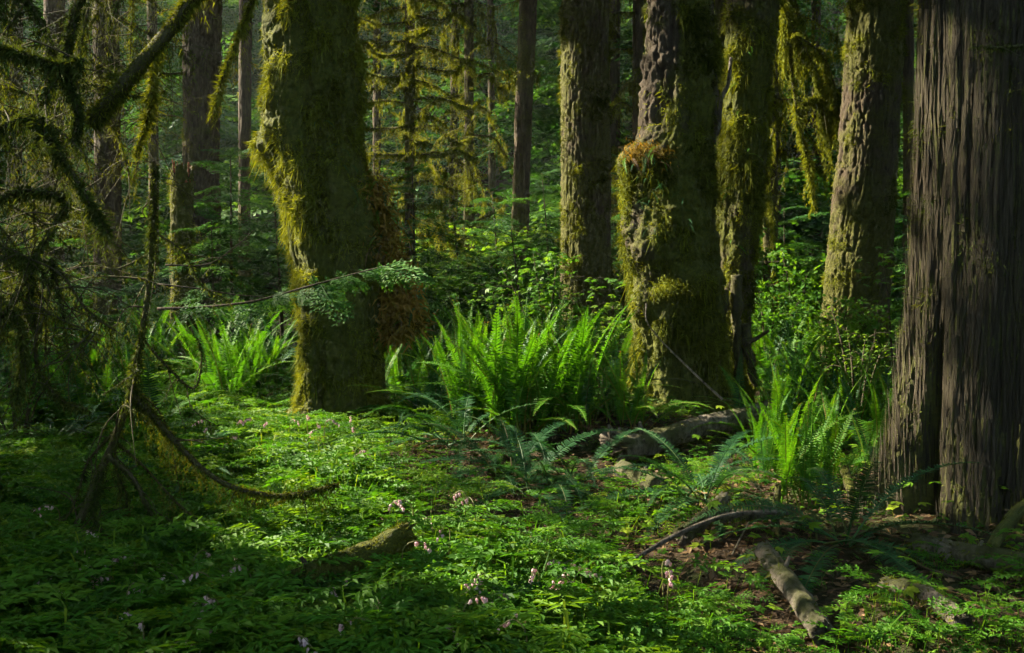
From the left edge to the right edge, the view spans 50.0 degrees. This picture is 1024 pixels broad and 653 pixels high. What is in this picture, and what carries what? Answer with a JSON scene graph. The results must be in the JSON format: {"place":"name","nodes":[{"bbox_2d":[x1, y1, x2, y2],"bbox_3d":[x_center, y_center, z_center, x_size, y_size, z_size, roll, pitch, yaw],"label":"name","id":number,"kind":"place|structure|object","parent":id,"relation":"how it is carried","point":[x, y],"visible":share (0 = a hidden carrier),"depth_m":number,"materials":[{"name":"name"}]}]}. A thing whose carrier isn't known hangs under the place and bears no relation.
{"place":"outdoors","nodes":[
{"label":"outdoors","id":0,"kind":"place"},
{"bbox_2d":[157,259,434,341],"bbox_3d":[-1.670,-0.207,8.393,2.254,0.638,0.593,1,4,14],"label":"cedar bough","id":1,"kind":"object","parent":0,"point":[329,294],"visible":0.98,"depth_m":8.30,"materials":[{"name":"green plant"}]},
{"bbox_2d":[289,521,420,595],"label":"mossy branch","id":2,"kind":"object","parent":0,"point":[396,538],"visible":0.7,"depth_m":5.05,"materials":[{"name":"brown wood"}]},
{"bbox_2d":[0,0,1023,652],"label":"ground","id":3,"kind":"structure","parent":0,"point":[776,596],"depth_m":6.04,"materials":[{"name":"soil"}]},
{"bbox_2d":[6,1,27,284],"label":"forest tree","id":4,"kind":"object","parent":3,"relation":"on","point":[18,80],"visible":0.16,"depth_m":26.64,"materials":[{"name":"brown wood"}]},
{"bbox_2d":[40,0,65,307],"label":"forest tree","id":5,"kind":"object","parent":3,"relation":"on","point":[50,6],"visible":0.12,"depth_m":21.64,"materials":[{"name":"brown wood"}]},
{"bbox_2d":[0,322,109,444],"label":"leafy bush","id":6,"kind":"object","parent":3,"relation":"on","point":[38,402],"visible":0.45,"depth_m":9.52,"materials":[{"name":"green plant"}]},
{"bbox_2d":[1,221,125,361],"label":"hemlock sapling","id":7,"kind":"object","parent":3,"relation":"on","point":[86,291],"visible":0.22,"depth_m":13.67,"materials":[{"name":"green plant"}]},
{"bbox_2d":[0,404,136,462],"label":"sword fern","id":8,"kind":"object","parent":3,"relation":"on","point":[69,430],"visible":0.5,"depth_m":9.57,"materials":[{"name":"green plant"}]},
{"bbox_2d":[0,321,183,432],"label":"sword fern","id":9,"kind":"object","parent":3,"relation":"on","point":[78,399],"visible":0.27,"depth_m":10.52,"materials":[{"name":"green plant"}]},
{"bbox_2d":[51,250,134,364],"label":"hemlock sapling","id":10,"kind":"object","parent":3,"relation":"on","point":[92,272],"visible":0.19,"depth_m":15.51,"materials":[{"name":"green plant"}]},
{"bbox_2d":[32,311,166,380],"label":"sword fern","id":11,"kind":"object","parent":3,"relation":"on","point":[95,366],"visible":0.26,"depth_m":12.99,"materials":[{"name":"green plant"}]},
{"bbox_2d":[87,0,130,334],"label":"forest tree","id":12,"kind":"object","parent":3,"relation":"on","point":[113,200],"visible":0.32,"depth_m":19.73,"materials":[{"name":"brown wood"}]},
{"bbox_2d":[22,321,236,445],"bbox_3d":[-3.381,0.722,10.039,1.871,1.630,1.920,1,4,22],"label":"sword fern","id":13,"kind":"object","parent":3,"relation":"on","point":[152,390],"visible":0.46,"depth_m":9.85,"materials":[{"name":"green plant"}]},
{"bbox_2d":[82,294,179,368],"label":"sword fern","id":14,"kind":"object","parent":3,"relation":"on","point":[135,328],"visible":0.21,"depth_m":14.01,"materials":[{"name":"green plant"}]},
{"bbox_2d":[0,0,293,443],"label":"mossy tree","id":15,"kind":"object","parent":3,"relation":"on","point":[149,61],"visible":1,"depth_m":5.22,"materials":[{"name":"green plant"}]},
{"bbox_2d":[144,0,160,303],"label":"forest tree","id":16,"kind":"object","parent":3,"relation":"on","point":[155,150],"visible":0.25,"depth_m":27.69,"materials":[{"name":"brown wood"}]},
{"bbox_2d":[99,303,210,371],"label":"sword fern","id":17,"kind":"object","parent":3,"relation":"on","point":[161,354],"visible":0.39,"depth_m":13.43,"materials":[{"name":"green plant"}]},
{"bbox_2d":[105,219,242,346],"bbox_3d":[-5.170,-0.496,17.446,2.651,2.386,1.962,1,3,11],"label":"hemlock sapling","id":18,"kind":"object","parent":3,"relation":"on","point":[161,301],"visible":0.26,"depth_m":17.30,"materials":[{"name":"green plant"}]},
{"bbox_2d":[11,165,342,559],"bbox_3d":[-1.825,0.295,5.947,1.835,2.319,0.857,0,3,0],"label":"dead sapling","id":19,"kind":"object","parent":3,"relation":"on","point":[134,396],"visible":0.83,"depth_m":5.94,"materials":[{"name":"wood"}]},
{"bbox_2d":[164,159,199,374],"bbox_3d":[-4.215,-0.574,13.981,0.536,3.093,0.512,0,3,0],"label":"tree snag","id":20,"kind":"object","parent":3,"relation":"on","point":[181,218],"visible":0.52,"depth_m":13.86,"materials":[{"name":"brown wood"}]},
{"bbox_2d":[150,311,241,382],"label":"sword fern","id":21,"kind":"object","parent":3,"relation":"on","point":[195,351],"visible":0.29,"depth_m":13.02,"materials":[{"name":"green plant"}]},
{"bbox_2d":[180,0,225,343],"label":"fir tree","id":22,"kind":"object","parent":3,"relation":"on","point":[196,128],"visible":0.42,"depth_m":17.40,"materials":[{"name":"brown plant"}]},
{"bbox_2d":[163,205,277,342],"bbox_3d":[-3.740,-0.378,13.930,1.476,2.335,1.522,-1,4,-17],"label":"hemlock sapling","id":23,"kind":"object","parent":3,"relation":"on","point":[209,286],"visible":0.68,"depth_m":13.77,"materials":[{"name":"green plant"}]},
{"bbox_2d":[156,307,294,405],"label":"sword fern","id":24,"kind":"object","parent":3,"relation":"on","point":[220,366],"visible":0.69,"depth_m":11.90,"materials":[{"name":"green plant"}]},
{"bbox_2d":[154,302,296,399],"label":"sword fern","id":25,"kind":"object","parent":3,"relation":"on","point":[254,338],"visible":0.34,"depth_m":12.61,"materials":[{"name":"green plant"}]},
{"bbox_2d":[156,147,297,369],"bbox_3d":[-3.692,-0.799,14.344,1.996,3.147,2.084,2,4,33],"label":"hemlock sapling","id":26,"kind":"object","parent":3,"relation":"on","point":[231,238],"visible":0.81,"depth_m":14.31,"materials":[{"name":"green plant"}]},
{"bbox_2d":[165,314,298,404],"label":"sword fern","id":27,"kind":"object","parent":3,"relation":"on","point":[273,355],"visible":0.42,"depth_m":12.64,"materials":[{"name":"green plant"}]},
{"bbox_2d":[234,0,257,311],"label":"forest tree","id":28,"kind":"object","parent":3,"relation":"on","point":[244,93],"visible":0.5,"depth_m":23.68,"materials":[{"name":"brown wood"}]},
{"bbox_2d":[210,178,291,367],"bbox_3d":[-3.206,-0.670,15.380,2.029,2.784,1.654,0,3,0],"label":"hemlock sapling","id":29,"kind":"object","parent":3,"relation":"on","point":[279,275],"visible":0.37,"depth_m":15.27,"materials":[{"name":"green plant"}]},
{"bbox_2d":[243,0,438,435],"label":"bigleaf maple","id":30,"kind":"object","parent":3,"relation":"on","point":[307,143],"visible":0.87,"depth_m":10.46,"materials":[{"name":"bark"},{"name":"moss"},{"name":"leaves"}]},
{"bbox_2d":[369,0,384,196],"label":"forest tree","id":31,"kind":"object","parent":3,"relation":"on","point":[376,96],"visible":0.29,"depth_m":27.64,"materials":[{"name":"brown wood"}]},
{"bbox_2d":[345,349,451,442],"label":"sword fern","id":32,"kind":"object","parent":3,"relation":"on","point":[440,391],"visible":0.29,"depth_m":10.20,"materials":[{"name":"green plant"}]},
{"bbox_2d":[384,340,454,389],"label":"sword fern","id":33,"kind":"object","parent":3,"relation":"on","point":[395,373],"visible":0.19,"depth_m":12.60,"materials":[{"name":"green plant"}]},
{"bbox_2d":[373,326,470,406],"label":"sword fern","id":34,"kind":"object","parent":3,"relation":"on","point":[424,357],"visible":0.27,"depth_m":11.14,"materials":[{"name":"green plant"}]},
{"bbox_2d":[383,162,494,360],"bbox_3d":[-1.333,-0.854,16.224,2.339,3.090,2.248,0,3,0],"label":"hemlock sapling","id":35,"kind":"object","parent":3,"relation":"on","point":[427,256],"visible":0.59,"depth_m":16.09,"materials":[{"name":"green plant"}]},
{"bbox_2d":[354,0,529,304],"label":"spruce tree","id":36,"kind":"object","parent":3,"relation":"on","point":[409,90],"visible":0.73,"depth_m":17.70,"materials":[{"name":"green plant"}]},
{"bbox_2d":[332,387,558,482],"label":"sword fern","id":37,"kind":"object","parent":3,"relation":"on","point":[464,419],"visible":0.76,"depth_m":8.91,"materials":[{"name":"green plant"}]},
{"bbox_2d":[6,287,901,410],"bbox_3d":[-0.015,0.066,19.274,30.161,1.272,15.857,0,3,0],"label":"undergrowth foliage","id":38,"kind":"object","parent":3,"relation":"on","point":[296,338],"visible":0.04,"depth_m":15.90,"materials":[{"name":"green plant"}]},
{"bbox_2d":[366,303,542,434],"bbox_3d":[-0.410,0.479,9.634,1.800,1.358,1.789,0,3,0],"label":"sword fern","id":39,"kind":"object","parent":3,"relation":"on","point":[464,362],"visible":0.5,"depth_m":9.43,"materials":[{"name":"green plant"}]},
{"bbox_2d":[448,0,462,261],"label":"forest tree","id":40,"kind":"object","parent":3,"relation":"on","point":[452,119],"visible":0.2,"depth_m":30.63,"materials":[{"name":"brown wood"}]},
{"bbox_2d":[0,0,917,311],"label":"forest","id":41,"kind":"object","parent":3,"relation":"on","point":[546,136],"visible":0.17,"depth_m":31.89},
{"bbox_2d":[402,294,524,377],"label":"sword fern","id":42,"kind":"object","parent":3,"relation":"on","point":[455,323],"visible":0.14,"depth_m":12.87,"materials":[{"name":"green plant"}]},
{"bbox_2d":[410,213,525,336],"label":"hemlock sapling","id":43,"kind":"object","parent":3,"relation":"on","point":[457,250],"visible":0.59,"depth_m":17.32,"materials":[{"name":"green plant"}]},
{"bbox_2d":[395,0,559,317],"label":"mossy hemlock","id":44,"kind":"object","parent":3,"relation":"on","point":[468,8],"visible":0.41,"depth_m":22.69,"materials":[{"name":"plant"}]},
{"bbox_2d":[399,222,559,314],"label":"leafy bush","id":45,"kind":"object","parent":3,"relation":"on","point":[504,243],"visible":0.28,"depth_m":20.87,"materials":[{"name":"green plant"}]},
{"bbox_2d":[485,0,499,243],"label":"forest tree","id":46,"kind":"object","parent":3,"relation":"on","point":[492,173],"visible":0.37,"depth_m":33.61,"materials":[{"name":"brown wood"}]},
{"bbox_2d":[427,192,560,324],"bbox_3d":[-0.412,-1.000,20.707,2.590,3.041,3.072,-2,4,-34],"label":"hemlock sapling","id":47,"kind":"object","parent":3,"relation":"on","point":[487,200],"visible":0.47,"depth_m":20.37,"materials":[{"name":"green plant"}]},
{"bbox_2d":[412,243,584,345],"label":"leafy bush","id":48,"kind":"object","parent":3,"relation":"on","point":[465,289],"visible":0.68,"depth_m":16.84,"materials":[{"name":"green plant"}]},
{"bbox_2d":[419,416,587,497],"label":"sword fern","id":49,"kind":"object","parent":3,"relation":"on","point":[505,436],"visible":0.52,"depth_m":8.28,"materials":[{"name":"green plant"}]},
{"bbox_2d":[412,294,609,473],"bbox_3d":[-0.076,0.434,9.059,1.686,1.440,1.680,2,4,24],"label":"sword fern","id":50,"kind":"object","parent":3,"relation":"on","point":[511,383],"visible":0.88,"depth_m":8.95,"materials":[{"name":"green plant"}]},
{"bbox_2d":[0,362,1023,652],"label":"bleeding heart","id":51,"kind":"object","parent":3,"relation":"on","point":[270,606],"depth_m":5.03,"materials":[{"name":"plant"}]},
{"bbox_2d":[3,387,1023,644],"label":"broad leaf foliage","id":52,"kind":"object","parent":3,"relation":"on","point":[909,591],"visible":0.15,"depth_m":5.57,"materials":[{"name":"green plant"}]},
{"bbox_2d":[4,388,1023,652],"bbox_3d":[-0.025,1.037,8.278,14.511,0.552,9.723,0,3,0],"label":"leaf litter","id":53,"kind":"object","parent":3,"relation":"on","point":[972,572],"visible":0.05,"depth_m":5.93,"materials":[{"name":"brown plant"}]},
{"bbox_2d":[613,460,668,498],"bbox_3d":[0.880,1.033,7.532,0.158,0.171,0.807,-1,3,-12],"label":"log piece","id":54,"kind":"object","parent":53,"relation":"on","point":[649,482],"visible":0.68,"depth_m":7.42,"materials":[{"name":"brown wood"}]},
{"bbox_2d":[609,398,772,462],"bbox_3d":[1.474,0.810,8.751,1.590,0.426,0.222,-2,4,-27],"label":"fallen log","id":55,"kind":"object","parent":53,"relation":"on","point":[642,443],"visible":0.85,"depth_m":8.61,"materials":[{"name":"brown wood"}]},
{"bbox_2d":[673,487,733,547],"bbox_3d":[1.088,1.062,6.133,0.153,0.271,0.528,3,5,43],"label":"broken stick","id":56,"kind":"object","parent":53,"relation":"on","point":[723,497],"visible":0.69,"depth_m":6.03,"materials":[{"name":"brown wood"}]},
{"bbox_2d":[749,539,835,647],"bbox_3d":[1.247,1.162,4.923,0.154,0.213,1.031,0,3,-3],"label":"birch log","id":57,"kind":"object","parent":53,"relation":"on","point":[798,596],"visible":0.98,"depth_m":4.81,"materials":[{"name":"brown wood"}]},
{"bbox_2d":[876,574,974,633],"bbox_3d":[1.708,1.123,4.521,0.137,0.131,0.637,-1,3,-10],"label":"rotten log","id":58,"kind":"object","parent":53,"relation":"on","point":[924,593],"visible":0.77,"depth_m":4.46,"materials":[{"name":"wood"}]},
{"bbox_2d":[898,529,1023,578],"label":"fallen log","id":59,"kind":"object","parent":53,"relation":"on","point":[962,551],"visible":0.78,"depth_m":5.25,"materials":[{"name":"brown wood"}]},
{"bbox_2d":[986,498,1023,546],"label":"mossy branch","id":60,"kind":"object","parent":53,"relation":"on","point":[1012,516],"visible":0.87,"depth_m":5.58,"materials":[{"name":"green plant"}]},
{"bbox_2d":[4,346,1023,652],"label":"seedling foliage","id":61,"kind":"object","parent":3,"relation":"on","point":[772,606],"visible":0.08,"depth_m":6.37,"materials":[{"name":"green plant"}]},
{"bbox_2d":[471,227,568,347],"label":"hemlock sapling","id":62,"kind":"object","parent":3,"relation":"on","point":[505,268],"visible":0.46,"depth_m":15.96,"materials":[{"name":"green plant"}]},
{"bbox_2d":[418,425,624,532],"bbox_3d":[0.148,1.054,7.360,1.412,0.695,1.532,2,4,29],"label":"sword fern","id":63,"kind":"object","parent":3,"relation":"on","point":[548,482],"visible":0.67,"depth_m":7.26,"materials":[{"name":"green plant"}]},
{"bbox_2d":[508,0,537,316],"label":"fir tree","id":64,"kind":"object","parent":3,"relation":"on","point":[525,56],"visible":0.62,"depth_m":21.67,"materials":[{"name":"brown plant"}]},
{"bbox_2d":[454,247,626,370],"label":"leafy bush","id":65,"kind":"object","parent":3,"relation":"on","point":[550,300],"visible":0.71,"depth_m":12.58,"materials":[{"name":"green plant"}]},
{"bbox_2d":[485,168,621,295],"bbox_3d":[0.826,-1.611,23.010,2.763,3.485,3.022,-2,4,-31],"label":"hemlock sapling","id":66,"kind":"object","parent":3,"relation":"on","point":[544,243],"visible":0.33,"depth_m":22.78,"materials":[{"name":"green plant"}]},
{"bbox_2d":[435,298,679,435],"bbox_3d":[0.481,0.435,9.207,1.737,1.398,1.658,3,4,40],"label":"sword fern","id":67,"kind":"object","parent":3,"relation":"on","point":[573,378],"visible":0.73,"depth_m":9.16,"materials":[{"name":"green plant"}]},
{"bbox_2d":[481,428,643,514],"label":"sword fern","id":68,"kind":"object","parent":3,"relation":"on","point":[577,461],"visible":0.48,"depth_m":7.69,"materials":[{"name":"green plant"}]},
{"bbox_2d":[556,0,616,339],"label":"fir tree","id":69,"kind":"object","parent":3,"relation":"on","point":[583,101],"visible":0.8,"depth_m":18.53,"materials":[{"name":"brown plant"}]},
{"bbox_2d":[563,301,631,390],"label":"leafy bush","id":70,"kind":"object","parent":3,"relation":"on","point":[611,308],"visible":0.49,"depth_m":12.23,"materials":[{"name":"green plant"}]},
{"bbox_2d":[554,0,646,317],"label":"mossy hemlock","id":71,"kind":"object","parent":3,"relation":"on","point":[637,51],"visible":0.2,"depth_m":23.62,"materials":[{"name":"green wood"}]},
{"bbox_2d":[609,0,621,294],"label":"forest tree","id":72,"kind":"object","parent":3,"relation":"on","point":[614,75],"visible":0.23,"depth_m":29.56,"materials":[{"name":"brown wood"}]},
{"bbox_2d":[610,154,628,327],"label":"hemlock sapling","id":73,"kind":"object","parent":3,"relation":"on","point":[614,252],"visible":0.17,"depth_m":20.98,"materials":[{"name":"green plant"}]},
{"bbox_2d":[585,340,723,437],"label":"sword fern","id":74,"kind":"object","parent":3,"relation":"on","point":[635,409],"visible":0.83,"depth_m":9.06,"materials":[{"name":"green plant"}]},
{"bbox_2d":[611,0,736,415],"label":"burled maple","id":75,"kind":"object","parent":3,"relation":"on","point":[668,197],"visible":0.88,"depth_m":10.58,"materials":[{"name":"maple bark"},{"name":"moss"},{"name":"leaves"}]},
{"bbox_2d":[570,428,818,539],"bbox_3d":[1.169,1.020,6.793,1.476,0.736,1.425,-3,4,-38],"label":"sword fern","id":76,"kind":"object","parent":3,"relation":"on","point":[710,476],"visible":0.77,"depth_m":6.74,"materials":[{"name":"green plant"}]},
{"bbox_2d":[714,0,732,255],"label":"maple stem","id":77,"kind":"object","parent":3,"relation":"on","point":[719,5],"visible":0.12,"depth_m":11.86,"materials":[{"name":"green plant"}]},
{"bbox_2d":[694,349,807,431],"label":"sword fern","id":78,"kind":"object","parent":3,"relation":"on","point":[735,396],"visible":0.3,"depth_m":9.52,"materials":[{"name":"green plant"}]},
{"bbox_2d":[715,0,788,406],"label":"slender maple","id":79,"kind":"object","parent":3,"relation":"on","point":[744,145],"visible":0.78,"depth_m":11.40,"materials":[{"name":"green plant"}]},
{"bbox_2d":[708,389,799,482],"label":"sword fern","id":80,"kind":"object","parent":3,"relation":"on","point":[764,448],"visible":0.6,"depth_m":7.49,"materials":[{"name":"green plant"}]},
{"bbox_2d":[693,343,829,449],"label":"sword fern","id":81,"kind":"object","parent":3,"relation":"on","point":[776,385],"visible":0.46,"depth_m":8.72,"materials":[{"name":"green plant"}]},
{"bbox_2d":[713,0,845,343],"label":"mossy hemlock","id":82,"kind":"object","parent":3,"relation":"on","point":[798,20],"visible":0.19,"depth_m":16.55,"materials":[{"name":"plant"}]},
{"bbox_2d":[777,0,841,218],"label":"mossy bough","id":83,"kind":"object","parent":82,"relation":"attached to","point":[791,39],"visible":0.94,"depth_m":13.83,"materials":[{"name":"green plant"}]},
{"bbox_2d":[753,206,829,330],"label":"hemlock sapling","id":84,"kind":"object","parent":3,"relation":"on","point":[801,217],"visible":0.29,"depth_m":18.33,"materials":[{"name":"green plant"}]},
{"bbox_2d":[751,285,832,383],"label":"leafy bush","id":85,"kind":"object","parent":3,"relation":"on","point":[781,322],"visible":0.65,"depth_m":13.32,"materials":[{"name":"green plant"}]},
{"bbox_2d":[751,300,846,390],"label":"sword fern","id":86,"kind":"object","parent":3,"relation":"on","point":[759,349],"visible":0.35,"depth_m":13.04,"materials":[{"name":"green plant"}]},
{"bbox_2d":[723,373,874,457],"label":"sword fern","id":87,"kind":"object","parent":3,"relation":"on","point":[849,432],"visible":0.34,"depth_m":8.44,"materials":[{"name":"green plant"}]},
{"bbox_2d":[734,394,864,516],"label":"sword fern","id":88,"kind":"object","parent":3,"relation":"on","point":[807,441],"visible":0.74,"depth_m":6.55,"materials":[{"name":"green plant"}]},
{"bbox_2d":[755,319,857,408],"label":"sword fern","id":89,"kind":"object","parent":3,"relation":"on","point":[800,342],"visible":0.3,"depth_m":11.92,"materials":[{"name":"green plant"}]},
{"bbox_2d":[745,399,878,503],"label":"sword fern","id":90,"kind":"object","parent":3,"relation":"on","point":[835,431],"visible":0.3,"depth_m":6.90,"materials":[{"name":"green plant"}]},
{"bbox_2d":[810,0,823,255],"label":"forest tree","id":91,"kind":"object","parent":3,"relation":"on","point":[816,43],"visible":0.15,"depth_m":29.60,"materials":[{"name":"brown wood"}]},
{"bbox_2d":[752,241,903,373],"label":"leafy bush","id":92,"kind":"object","parent":3,"relation":"on","point":[797,280],"visible":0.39,"depth_m":14.14,"materials":[{"name":"green plant"}]},
{"bbox_2d":[776,330,883,413],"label":"sword fern","id":93,"kind":"object","parent":3,"relation":"on","point":[826,382],"visible":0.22,"depth_m":10.99,"materials":[{"name":"green plant"}]},
{"bbox_2d":[765,296,899,385],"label":"leafy bush","id":94,"kind":"object","parent":3,"relation":"on","point":[853,328],"visible":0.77,"depth_m":12.51,"materials":[{"name":"green plant"}]},
{"bbox_2d":[784,339,898,451],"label":"sword fern","id":95,"kind":"object","parent":3,"relation":"on","point":[845,379],"visible":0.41,"depth_m":9.09,"materials":[{"name":"green plant"}]},
{"bbox_2d":[684,461,1004,611],"bbox_3d":[1.681,0.980,5.601,1.595,0.822,1.556,0,3,0],"label":"sword fern","id":96,"kind":"object","parent":3,"relation":"on","point":[861,495],"visible":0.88,"depth_m":5.56,"materials":[{"name":"green plant"}]},
{"bbox_2d":[797,353,895,470],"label":"sword fern","id":97,"kind":"object","parent":3,"relation":"on","point":[861,437],"visible":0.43,"depth_m":7.68,"materials":[{"name":"green plant"}]},
{"bbox_2d":[804,322,897,398],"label":"sword fern","id":98,"kind":"object","parent":3,"relation":"on","point":[855,362],"visible":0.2,"depth_m":12.46,"materials":[{"name":"green plant"}]},
{"bbox_2d":[813,305,897,423],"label":"huckleberry bush","id":99,"kind":"object","parent":3,"relation":"on","point":[863,354],"visible":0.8,"depth_m":9.62,"materials":[{"name":"green plant"}]},
{"bbox_2d":[817,0,910,389],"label":"leaning fir","id":100,"kind":"object","parent":3,"relation":"on","point":[864,203],"visible":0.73,"depth_m":13.12,"materials":[{"name":"brown plant"}]},
{"bbox_2d":[855,247,908,383],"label":"leafy bush","id":101,"kind":"object","parent":3,"relation":"on","point":[900,311],"visible":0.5,"depth_m":11.63,"materials":[{"name":"green plant"}]},
{"bbox_2d":[889,189,911,348],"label":"hemlock sapling","id":102,"kind":"object","parent":3,"relation":"on","point":[899,252],"visible":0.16,"depth_m":15.41,"materials":[{"name":"green plant"}]},
{"bbox_2d":[900,0,914,309],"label":"forest tree","id":103,"kind":"object","parent":3,"relation":"on","point":[908,74],"visible":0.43,"depth_m":20.71,"materials":[{"name":"brown wood"}]},
{"bbox_2d":[830,0,1023,534],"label":"cedar tree","id":104,"kind":"object","parent":3,"relation":"on","point":[958,390],"visible":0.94,"depth_m":6.07,"materials":[{"name":"brown plant"}]},
{"bbox_2d":[599,510,778,587],"bbox_3d":[0.885,1.126,5.664,1.164,0.267,0.152,-2,4,-29],"label":"thin stick","id":105,"kind":"object","parent":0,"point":[698,525],"visible":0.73,"depth_m":5.76,"materials":[{"name":"brown wood"}]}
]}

